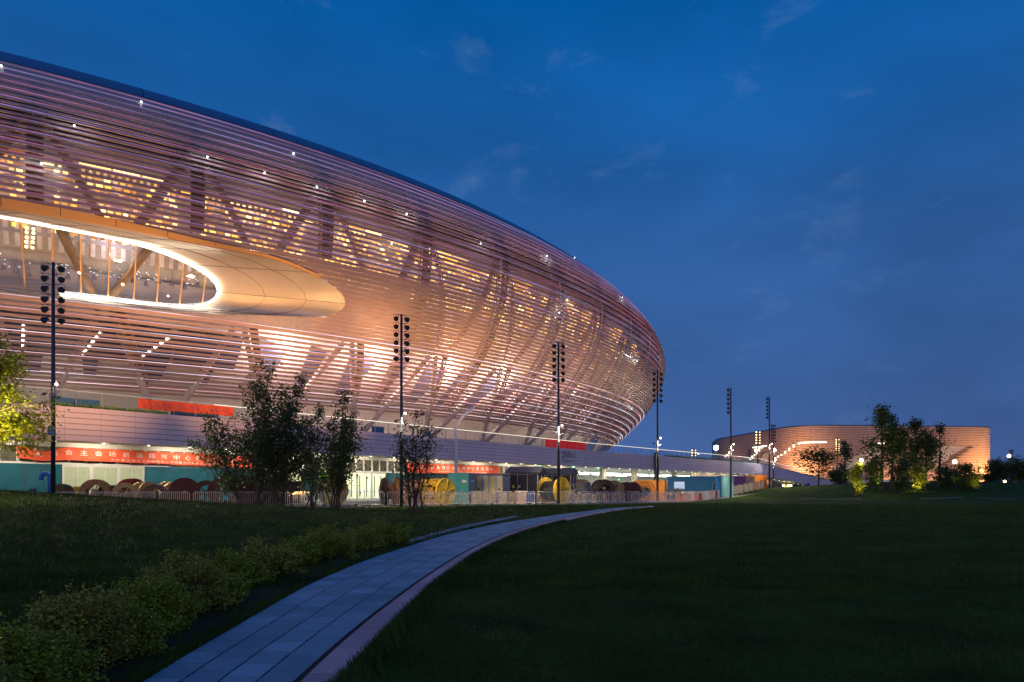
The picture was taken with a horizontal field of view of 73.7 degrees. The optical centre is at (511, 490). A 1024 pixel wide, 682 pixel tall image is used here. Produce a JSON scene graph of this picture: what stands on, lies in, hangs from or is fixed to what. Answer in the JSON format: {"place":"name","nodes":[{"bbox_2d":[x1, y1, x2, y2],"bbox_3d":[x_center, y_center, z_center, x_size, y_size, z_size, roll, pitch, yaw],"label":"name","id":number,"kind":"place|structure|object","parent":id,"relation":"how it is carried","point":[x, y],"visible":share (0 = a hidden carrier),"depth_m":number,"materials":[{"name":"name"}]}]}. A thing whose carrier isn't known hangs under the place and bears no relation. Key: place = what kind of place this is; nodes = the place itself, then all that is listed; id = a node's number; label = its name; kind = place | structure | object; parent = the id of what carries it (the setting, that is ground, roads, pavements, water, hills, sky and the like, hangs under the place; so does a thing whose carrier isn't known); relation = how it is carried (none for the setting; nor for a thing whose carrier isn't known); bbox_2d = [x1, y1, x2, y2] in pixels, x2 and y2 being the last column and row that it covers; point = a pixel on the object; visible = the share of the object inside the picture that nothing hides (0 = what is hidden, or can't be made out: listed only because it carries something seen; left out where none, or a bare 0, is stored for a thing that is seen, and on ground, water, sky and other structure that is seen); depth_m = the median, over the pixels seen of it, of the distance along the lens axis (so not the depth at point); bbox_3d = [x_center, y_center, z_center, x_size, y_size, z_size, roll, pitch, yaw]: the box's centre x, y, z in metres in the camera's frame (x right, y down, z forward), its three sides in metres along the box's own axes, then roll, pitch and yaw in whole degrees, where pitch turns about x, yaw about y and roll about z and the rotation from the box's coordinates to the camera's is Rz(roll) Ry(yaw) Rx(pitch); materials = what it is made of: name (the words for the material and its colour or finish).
{"place":"outdoors","nodes":[
{"label":"outdoors","id":0,"kind":"place"},
{"bbox_2d":[409,516,517,543],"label":"side path","id":1,"kind":"structure","parent":0,"point":[499,519],"depth_m":25.36,"materials":[{"name":"concrete"}]},
{"bbox_2d":[0,481,1023,681],"bbox_3d":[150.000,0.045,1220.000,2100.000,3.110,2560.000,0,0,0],"label":"lawn ground","id":2,"kind":"structure","parent":0,"point":[1003,492],"depth_m":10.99,"materials":[{"name":"plant"}]},
{"bbox_2d":[0,331,69,459],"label":"lit tree","id":3,"kind":"object","parent":2,"relation":"on","point":[9,424],"visible":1,"depth_m":30.74,"materials":[{"name":"green plant"}]},
{"bbox_2d":[40,262,64,493],"bbox_3d":[-27.543,-6.257,40.961,1.289,14.886,0.554,0,0,-16],"label":"light mast","id":4,"kind":"object","parent":2,"relation":"on","point":[44,299],"visible":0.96,"depth_m":40.92,"materials":[{"name":"metal"}]},
{"bbox_2d":[134,543,241,615],"bbox_3d":[-4.338,1.188,8.735,1.386,1.058,1.328,0,0,17],"label":"hedge shrub","id":5,"kind":"object","parent":2,"relation":"on","point":[195,571],"visible":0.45,"depth_m":8.81,"materials":[{"name":"green plant"}]},
{"bbox_2d":[182,409,253,503],"bbox_3d":[-21.616,-2.517,51.925,5.947,7.699,4.700,0,0,0],"label":"tree","id":6,"kind":"object","parent":2,"relation":"on","point":[226,480],"visible":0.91,"depth_m":51.57,"materials":[{"name":"green plant"}]},
{"bbox_2d":[200,546,280,587],"bbox_3d":[-4.553,1.304,11.085,1.256,0.823,1.336,0,0,0],"label":"hedge shrub","id":7,"kind":"object","parent":2,"relation":"on","point":[256,573],"visible":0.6,"depth_m":11.03,"materials":[{"name":"green plant"}]},
{"bbox_2d":[89,543,411,681],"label":"soil bed","id":8,"kind":"object","parent":2,"relation":"on","point":[101,672],"visible":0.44,"depth_m":8.07,"materials":[{"name":"soil"}]},
{"bbox_2d":[0,646,31,681],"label":"hedge shrub","id":9,"kind":"object","parent":8,"relation":"on","point":[3,677],"visible":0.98,"depth_m":4.30,"materials":[{"name":"green plant"}]},
{"bbox_2d":[0,610,89,681],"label":"hedge shrub","id":10,"kind":"object","parent":8,"relation":"on","point":[21,650],"visible":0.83,"depth_m":4.67,"materials":[{"name":"green plant"}]},
{"bbox_2d":[11,619,111,681],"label":"hedge shrub","id":11,"kind":"object","parent":8,"relation":"on","point":[85,665],"visible":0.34,"depth_m":5.17,"materials":[{"name":"green plant"}]},
{"bbox_2d":[17,579,146,665],"bbox_3d":[-3.886,1.229,6.107,1.004,0.934,1.077,0,0,0],"label":"hedge shrub","id":12,"kind":"object","parent":8,"relation":"on","point":[93,615],"visible":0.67,"depth_m":6.04,"materials":[{"name":"green plant"}]},
{"bbox_2d":[79,593,176,660],"bbox_3d":[-3.818,1.354,6.571,1.005,0.726,0.946,0,0,-39],"label":"hedge shrub","id":13,"kind":"object","parent":8,"relation":"on","point":[152,630],"visible":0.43,"depth_m":6.56,"materials":[{"name":"green plant"}]},
{"bbox_2d":[99,570,205,637],"bbox_3d":[-4.109,1.301,7.737,1.151,0.780,1.125,0,0,0],"label":"hedge shrub","id":14,"kind":"object","parent":8,"relation":"on","point":[155,593],"visible":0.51,"depth_m":7.65,"materials":[{"name":"green plant"}]},
{"bbox_2d":[180,561,253,608],"bbox_3d":[-4.209,1.318,9.454,1.194,0.736,1.047,0,0,0],"label":"hedge shrub","id":15,"kind":"object","parent":8,"relation":"on","point":[234,583],"visible":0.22,"depth_m":9.41,"materials":[{"name":"green plant"}]},
{"bbox_2d":[236,534,315,576],"bbox_3d":[-4.459,1.222,12.562,1.596,0.854,1.414,0,0,17],"label":"hedge shrub","id":16,"kind":"object","parent":8,"relation":"on","point":[279,561],"visible":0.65,"depth_m":12.36,"materials":[{"name":"green plant"}]},
{"bbox_2d":[336,523,391,551],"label":"hedge shrub","id":17,"kind":"object","parent":8,"relation":"on","point":[367,539],"visible":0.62,"depth_m":16.98,"materials":[{"name":"green plant"}]},
{"bbox_2d":[365,517,414,545],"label":"hedge shrub","id":18,"kind":"object","parent":8,"relation":"on","point":[396,537],"visible":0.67,"depth_m":18.17,"materials":[{"name":"green plant"}]},
{"bbox_2d":[225,358,308,505],"bbox_3d":[-17.897,-4.344,50.021,6.213,11.334,5.209,0,0,0],"label":"tree","id":19,"kind":"object","parent":2,"relation":"on","point":[252,405],"visible":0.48,"depth_m":49.79,"materials":[{"name":"green plant"}]},
{"bbox_2d":[243,371,324,505],"bbox_3d":[-16.409,-3.778,49.385,5.663,10.202,5.017,0,0,-16],"label":"tree","id":20,"kind":"object","parent":2,"relation":"on","point":[278,463],"visible":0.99,"depth_m":48.59,"materials":[{"name":"green plant"}]},
{"bbox_2d":[265,536,327,565],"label":"hedge shrub","id":21,"kind":"object","parent":2,"relation":"on","point":[313,554],"visible":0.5,"depth_m":14.11,"materials":[{"name":"green plant"}]},
{"bbox_2d":[278,405,339,507],"bbox_3d":[-14.736,-2.564,50.871,5.190,7.774,4.024,0,0,0],"label":"tree","id":22,"kind":"object","parent":2,"relation":"on","point":[305,476],"visible":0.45,"depth_m":50.70,"materials":[{"name":"green plant"}]},
{"bbox_2d":[296,521,360,559],"bbox_3d":[-4.225,1.155,15.257,1.651,0.912,1.430,0,0,-21],"label":"hedge shrub","id":23,"kind":"object","parent":2,"relation":"on","point":[334,544],"visible":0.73,"depth_m":15.13,"materials":[{"name":"green plant"}]},
{"bbox_2d":[288,387,372,508],"bbox_3d":[-12.353,-2.795,45.731,6.489,8.346,5.184,0,0,0],"label":"tree","id":24,"kind":"object","parent":2,"relation":"on","point":[338,471],"visible":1,"depth_m":45.41,"materials":[{"name":"green plant"}]},
{"bbox_2d":[97,518,567,681],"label":"curb","id":25,"kind":"structure","parent":2,"relation":"on","point":[380,644],"depth_m":7.80,"materials":[{"name":"concrete"}]},
{"bbox_2d":[143,505,651,681],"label":"path slabs","id":26,"kind":"structure","parent":2,"relation":"on","point":[295,664],"depth_m":8.48,"materials":[{"name":"grey stone"}]},
{"bbox_2d":[294,505,650,681],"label":"path drain","id":27,"kind":"object","parent":26,"relation":"on","point":[375,613],"visible":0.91,"depth_m":7.96,"materials":[{"name":"metal"}]},
{"bbox_2d":[300,506,653,681],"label":"path border","id":28,"kind":"object","parent":26,"relation":"on","point":[328,665],"visible":0.56,"depth_m":7.81,"materials":[{"name":"stone"}]},
{"bbox_2d":[394,314,409,506],"bbox_3d":[-8.568,-5.880,52.986,1.263,15.600,0.598,0,0,-16],"label":"light mast","id":29,"kind":"object","parent":2,"relation":"on","point":[406,351],"visible":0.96,"depth_m":52.91,"materials":[{"name":"metal"}]},
{"bbox_2d":[383,409,445,511],"bbox_3d":[-5.160,-1.533,36.478,3.553,5.552,3.858,0,0,0],"label":"tree","id":30,"kind":"object","parent":2,"relation":"on","point":[414,460],"visible":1,"depth_m":36.43,"materials":[{"name":"green plant"}]},
{"bbox_2d":[0,488,1023,517],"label":"grass","id":31,"kind":"structure","parent":2,"relation":"on","point":[685,512],"depth_m":42.71,"materials":[{"name":"plant"}]},
{"bbox_2d":[308,498,724,507],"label":"kerb","id":32,"kind":"structure","parent":2,"relation":"on","point":[533,504],"depth_m":61.74,"materials":[{"name":"concrete"}]},
{"bbox_2d":[288,490,769,506],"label":"paved yard","id":33,"kind":"structure","parent":2,"relation":"on","point":[355,502],"depth_m":72.27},
{"bbox_2d":[56,484,74,493],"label":"cable drum","id":34,"kind":"object","parent":33,"relation":"on","point":[63,488],"visible":0.32,"depth_m":55.58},
{"bbox_2d":[78,479,111,496],"bbox_3d":[-33.523,0.208,55.000,2.200,2.200,1.130,0,0,-20],"label":"cable drum","id":35,"kind":"object","parent":33,"relation":"on","point":[87,486],"visible":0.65,"depth_m":54.60,"materials":[{"name":"wood"}]},
{"bbox_2d":[111,482,137,497],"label":"cable drum","id":36,"kind":"object","parent":33,"relation":"on","point":[119,486],"visible":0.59,"depth_m":54.54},
{"bbox_2d":[118,478,142,497],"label":"cable drum","id":37,"kind":"object","parent":33,"relation":"on","point":[133,481],"visible":0.22,"depth_m":58.52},
{"bbox_2d":[129,482,160,498],"bbox_3d":[-30.084,0.308,55.992,1.165,2.000,2.000,0,0,27],"label":"cable drum","id":38,"kind":"object","parent":33,"relation":"on","point":[140,486],"visible":0.33,"depth_m":55.45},
{"bbox_2d":[142,484,168,499],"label":"cable drum","id":39,"kind":"object","parent":33,"relation":"on","point":[147,491],"visible":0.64,"depth_m":54.54,"materials":[{"name":"wood"}]},
{"bbox_2d":[159,492,189,500],"bbox_3d":[-25.222,0.704,51.008,2.156,1.188,0.593,0,0,-9],"label":"crowd barrier","id":40,"kind":"object","parent":33,"relation":"on","point":[175,495],"visible":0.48,"depth_m":51.01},
{"bbox_2d":[168,478,200,500],"bbox_3d":[-26.605,0.138,55.484,2.340,2.340,1.165,0,0,-26],"label":"cable drum","id":41,"kind":"object","parent":33,"relation":"on","point":[189,485],"visible":0.7,"depth_m":55.02,"materials":[{"name":"wood"}]},
{"bbox_2d":[193,492,223,502],"bbox_3d":[-22.829,0.704,51.337,2.156,1.188,0.593,0,0,-8],"label":"crowd barrier","id":42,"kind":"object","parent":33,"relation":"on","point":[207,496],"visible":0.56,"depth_m":51.30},
{"bbox_2d":[198,480,219,501],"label":"cable drum","id":43,"kind":"object","parent":33,"relation":"on","point":[204,483],"visible":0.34,"depth_m":56.48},
{"bbox_2d":[207,477,239,503],"bbox_3d":[-23.210,0.108,55.000,2.400,2.400,1.130,0,0,-20],"label":"cable drum","id":44,"kind":"object","parent":33,"relation":"on","point":[211,487],"visible":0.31,"depth_m":54.34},
{"bbox_2d":[239,481,259,504],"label":"cable drum","id":45,"kind":"object","parent":33,"relation":"on","point":[245,498],"visible":0.47,"depth_m":55.50,"materials":[{"name":"wood"}]},
{"bbox_2d":[239,477,282,504],"bbox_3d":[-22.326,-0.207,61.000,4.050,3.010,1.950,0,0,-6],"label":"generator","id":46,"kind":"object","parent":33,"relation":"on","point":[270,494],"visible":0.1,"depth_m":60.17,"materials":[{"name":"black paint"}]},
{"bbox_2d":[283,481,303,504],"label":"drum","id":47,"kind":"object","parent":33,"relation":"on","point":[295,488],"visible":0.31,"depth_m":60.34,"materials":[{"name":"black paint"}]},
{"bbox_2d":[317,476,348,504],"bbox_3d":[-15.736,0.038,59.989,1.165,2.540,2.540,0,0,38],"label":"cable drum","id":48,"kind":"object","parent":33,"relation":"on","point":[344,495],"visible":0.25,"depth_m":60.04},
{"bbox_2d":[379,477,399,505],"bbox_3d":[-10.129,0.108,56.997,1.165,2.400,2.400,0,0,9],"label":"cable drum","id":49,"kind":"object","parent":33,"relation":"on","point":[385,487],"visible":0.75,"depth_m":56.50,"materials":[{"name":"wood"}]},
{"bbox_2d":[0,383,848,501],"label":"podium","id":50,"kind":"object","parent":33,"relation":"on","point":[82,427],"visible":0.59,"depth_m":67.22,"materials":[{"name":"concrete"}]},
{"bbox_2d":[62,464,90,491],"bbox_3d":[-37.484,-0.500,58.787,0.140,3.400,2.186,0,0,41],"label":"door","id":51,"kind":"structure","parent":50,"relation":"in","point":[72,475],"depth_m":58.72,"materials":[{"name":"metal"}]},
{"bbox_2d":[91,465,118,489],"bbox_3d":[-36.055,-0.500,60.440,0.140,3.400,2.184,0,0,41],"label":"door","id":52,"kind":"structure","parent":50,"relation":"in","point":[110,474],"depth_m":60.43,"materials":[{"name":"metal"}]},
{"bbox_2d":[56,401,168,413],"bbox_3d":[-33.167,-6.855,56.903,0.662,0.450,8.771,0,0,41],"label":"deck planting","id":53,"kind":"object","parent":50,"relation":"on","point":[117,408],"visible":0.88,"depth_m":56.75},
{"bbox_2d":[118,466,143,481],"bbox_3d":[-34.627,-0.500,62.089,0.140,3.400,2.179,0,0,41],"label":"door","id":54,"kind":"structure","parent":50,"relation":"in","point":[125,472],"depth_m":62.05,"materials":[{"name":"metal"}]},
{"bbox_2d":[17,446,251,467],"bbox_3d":[-33.286,-2.993,62.920,0.349,1.367,20.526,0,0,40],"label":"banner","id":55,"kind":"object","parent":50,"relation":"attached to","point":[104,455],"visible":0.85,"depth_m":60.93,"materials":[{"name":"fabric"}]},
{"bbox_2d":[138,398,232,415],"bbox_3d":[-28.890,-7.388,60.979,0.277,0.907,8.420,0,0,40],"label":"banner","id":56,"kind":"object","parent":50,"relation":"attached to","point":[174,406],"visible":1,"depth_m":60.64,"materials":[{"name":"fabric"}]},
{"bbox_2d":[0,51,664,462],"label":"stadium","id":57,"kind":"object","parent":50,"relation":"on","point":[204,255],"visible":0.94,"depth_m":76.04,"materials":[{"name":"metal"}]},
{"bbox_2d":[344,472,356,499],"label":"door","id":58,"kind":"structure","parent":50,"relation":"in","point":[351,489],"depth_m":81.60,"materials":[{"name":"metal"}]},
{"bbox_2d":[357,472,371,499],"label":"door","id":59,"kind":"structure","parent":50,"relation":"in","point":[366,484],"depth_m":82.86,"materials":[{"name":"metal"}]},
{"bbox_2d":[372,472,385,499],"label":"door","id":60,"kind":"structure","parent":50,"relation":"in","point":[376,477],"depth_m":84.37,"materials":[{"name":"metal"}]},
{"bbox_2d":[407,463,499,472],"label":"banner","id":61,"kind":"object","parent":50,"relation":"attached to","point":[443,468],"visible":0.84,"depth_m":95.50,"materials":[{"name":"fabric"}]},
{"bbox_2d":[545,439,585,449],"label":"banner","id":62,"kind":"object","parent":50,"relation":"attached to","point":[566,444],"visible":0.91,"depth_m":108.23,"materials":[{"name":"red"}]},
{"bbox_2d":[664,454,847,483],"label":"railing","id":63,"kind":"object","parent":50,"relation":"on","point":[735,461],"visible":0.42,"depth_m":158.08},
{"bbox_2d":[419,479,438,504],"bbox_3d":[-7.166,0.168,58.500,2.280,2.280,1.130,0,0,-34],"label":"cable drum","id":64,"kind":"object","parent":33,"relation":"on","point":[433,481],"visible":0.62,"depth_m":58.03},
{"bbox_2d":[429,478,454,504],"bbox_3d":[-6.093,0.128,58.989,1.165,2.360,2.360,0,0,38],"label":"cable drum","id":65,"kind":"object","parent":33,"relation":"on","point":[445,485],"visible":0.69,"depth_m":58.65,"materials":[{"name":"wood"}]},
{"bbox_2d":[448,473,476,503],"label":"transformer cabinet","id":66,"kind":"object","parent":33,"relation":"on","point":[464,482],"visible":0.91,"depth_m":65.17,"materials":[{"name":"metal"}]},
{"bbox_2d":[453,406,474,472],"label":"white pillar","id":67,"kind":"structure","parent":33,"relation":"on","point":[456,434],"depth_m":86.49,"materials":[{"name":"metal"}]},
{"bbox_2d":[477,473,509,502],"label":"switchgear cabinet","id":68,"kind":"object","parent":33,"relation":"on","point":[494,482],"visible":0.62,"depth_m":67.17,"materials":[{"name":"metal"}]},
{"bbox_2d":[504,466,547,502],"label":"equipment kiosk","id":69,"kind":"object","parent":33,"relation":"on","point":[527,479],"visible":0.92,"depth_m":69.09,"materials":[{"name":"metal"}]},
{"bbox_2d":[537,477,569,503],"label":"cable drum","id":70,"kind":"object","parent":33,"relation":"on","point":[545,485],"visible":0.8,"depth_m":66.11,"materials":[{"name":"wood"}]},
{"bbox_2d":[552,342,564,503],"bbox_3d":[4.300,-5.880,62.959,1.281,15.600,0.556,0,0,-13],"label":"light mast","id":71,"kind":"object","parent":33,"relation":"on","point":[558,419],"visible":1,"depth_m":62.92,"materials":[{"name":"metal"}]},
{"bbox_2d":[545,468,579,501],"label":"equipment kiosk","id":72,"kind":"object","parent":33,"relation":"on","point":[570,475],"visible":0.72,"depth_m":74.19,"materials":[{"name":"metal"}]},
{"bbox_2d":[570,483,587,502],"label":"cable drum","id":73,"kind":"object","parent":33,"relation":"on","point":[576,490],"visible":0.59,"depth_m":67.70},
{"bbox_2d":[591,479,614,502],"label":"cable drum","id":74,"kind":"object","parent":33,"relation":"on","point":[608,485],"visible":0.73,"depth_m":70.64,"materials":[{"name":"wood"}]},
{"bbox_2d":[622,482,640,501],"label":"cable drum","id":75,"kind":"object","parent":33,"relation":"on","point":[632,486],"visible":0.73,"depth_m":74.56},
{"bbox_2d":[633,480,666,499],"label":"container","id":76,"kind":"object","parent":33,"relation":"on","point":[662,485],"visible":0.48,"depth_m":84.73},
{"bbox_2d":[666,476,720,497],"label":"site cabin","id":77,"kind":"object","parent":33,"relation":"on","point":[696,484],"visible":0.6,"depth_m":93.80,"materials":[{"name":"metal"}]},
{"bbox_2d":[721,476,732,496],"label":"site cabin","id":78,"kind":"object","parent":33,"relation":"on","point":[725,486],"visible":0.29,"depth_m":95.75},
{"bbox_2d":[727,387,734,497],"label":"light mast","id":79,"kind":"object","parent":33,"relation":"on","point":[729,411],"visible":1,"depth_m":93.90,"materials":[{"name":"metal"}]},
{"bbox_2d":[733,476,745,490],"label":"container","id":80,"kind":"object","parent":33,"relation":"on","point":[737,480],"visible":0.46,"depth_m":110.86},
{"bbox_2d":[766,397,771,487],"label":"light mast","id":81,"kind":"object","parent":33,"relation":"on","point":[767,417],"visible":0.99,"depth_m":112.89,"materials":[{"name":"metal"}]},
{"bbox_2d":[770,424,775,487],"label":"light mast","id":82,"kind":"object","parent":33,"relation":"on","point":[774,428],"visible":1,"depth_m":138.91,"materials":[{"name":"metal"}]},
{"bbox_2d":[652,370,662,500],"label":"light mast","id":83,"kind":"object","parent":2,"relation":"on","point":[660,401],"visible":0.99,"depth_m":77.92,"materials":[{"name":"metal"}]},
{"bbox_2d":[745,475,766,488],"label":"container","id":84,"kind":"object","parent":2,"relation":"on","point":[760,477],"visible":0.52,"depth_m":116.86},
{"bbox_2d":[792,442,839,484],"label":"round tree","id":85,"kind":"object","parent":2,"relation":"on","point":[823,459],"visible":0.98,"depth_m":149.19,"materials":[{"name":"green plant"}]},
{"bbox_2d":[824,466,849,483],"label":"round tree","id":86,"kind":"object","parent":2,"relation":"on","point":[837,476],"visible":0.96,"depth_m":119.65,"materials":[{"name":"green plant"}]},
{"bbox_2d":[831,438,856,482],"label":"slender tree","id":87,"kind":"object","parent":2,"relation":"on","point":[844,449],"visible":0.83,"depth_m":139.81,"materials":[{"name":"green plant"}]},
{"bbox_2d":[712,425,990,487],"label":"arena","id":88,"kind":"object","parent":2,"relation":"on","point":[968,445],"visible":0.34,"depth_m":255.71,"materials":[{"name":"brown metal"}]},
{"bbox_2d":[846,462,867,496],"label":"round tree","id":89,"kind":"object","parent":2,"relation":"on","point":[856,478],"visible":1,"depth_m":91.75,"materials":[{"name":"green plant"}]},
{"bbox_2d":[862,457,887,489],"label":"round tree","id":90,"kind":"object","parent":2,"relation":"on","point":[873,468],"visible":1,"depth_m":99.29,"materials":[{"name":"green plant"}]},
{"bbox_2d":[857,400,903,489],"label":"slender tree","id":91,"kind":"object","parent":2,"relation":"on","point":[881,418],"visible":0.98,"depth_m":99.71,"materials":[{"name":"green plant"}]},
{"bbox_2d":[878,414,908,488],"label":"slender tree","id":92,"kind":"object","parent":2,"relation":"on","point":[888,460],"visible":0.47,"depth_m":100.76,"materials":[{"name":"green plant"}]},
{"bbox_2d":[885,458,915,494],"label":"round tree","id":93,"kind":"object","parent":2,"relation":"on","point":[901,467],"visible":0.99,"depth_m":93.78,"materials":[{"name":"green plant"}]},
{"bbox_2d":[887,423,930,489],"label":"slender tree","id":94,"kind":"object","parent":2,"relation":"on","point":[902,441],"visible":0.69,"depth_m":98.53,"materials":[{"name":"green plant"}]},
{"bbox_2d":[899,416,928,465],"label":"slender tree","id":95,"kind":"object","parent":2,"relation":"on","point":[915,425],"visible":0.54,"depth_m":103.68,"materials":[{"name":"green plant"}]},
{"bbox_2d":[908,463,932,491],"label":"round tree","id":96,"kind":"object","parent":2,"relation":"on","point":[920,479],"visible":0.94,"depth_m":96.40,"materials":[{"name":"green plant"}]},
{"bbox_2d":[909,427,943,486],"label":"slender tree","id":97,"kind":"object","parent":2,"relation":"on","point":[930,449],"visible":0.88,"depth_m":101.45,"materials":[{"name":"green plant"}]},
{"bbox_2d":[930,419,955,483],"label":"slender tree","id":98,"kind":"object","parent":2,"relation":"on","point":[940,429],"visible":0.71,"depth_m":103.88,"materials":[{"name":"green plant"}]},
{"bbox_2d":[929,464,958,490],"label":"round tree","id":99,"kind":"object","parent":2,"relation":"on","point":[945,480],"visible":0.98,"depth_m":97.66,"materials":[{"name":"green plant"}]},
{"bbox_2d":[950,461,982,488],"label":"round tree","id":100,"kind":"object","parent":2,"relation":"on","point":[964,481],"visible":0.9,"depth_m":99.73,"materials":[{"name":"green plant"}]},
{"bbox_2d":[970,472,983,488],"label":"round tree","id":101,"kind":"object","parent":2,"relation":"on","point":[978,478],"visible":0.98,"depth_m":98.71,"materials":[{"name":"green plant"}]},
{"bbox_2d":[982,456,1013,481],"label":"tree","id":102,"kind":"object","parent":2,"relation":"on","point":[998,471],"visible":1,"depth_m":114.60,"materials":[{"name":"green plant"}]},
{"bbox_2d":[1003,453,1023,482],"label":"round tree","id":103,"kind":"object","parent":2,"relation":"on","point":[1013,462],"visible":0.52,"depth_m":116.06,"materials":[{"name":"green plant"}]},
{"bbox_2d":[1011,458,1023,480],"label":"round tree","id":104,"kind":"object","parent":2,"relation":"on","point":[1020,470],"visible":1,"depth_m":112.22,"materials":[{"name":"green plant"}]},
{"bbox_2d":[0,583,1023,681],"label":"grass","id":105,"kind":"structure","parent":0,"point":[775,644],"depth_m":7.48,"materials":[{"name":"plant"}]},
{"bbox_2d":[0,0,1023,482],"label":"sky","id":106,"kind":"structure","parent":0,"point":[815,208],"materials":[{"name":"blue"}]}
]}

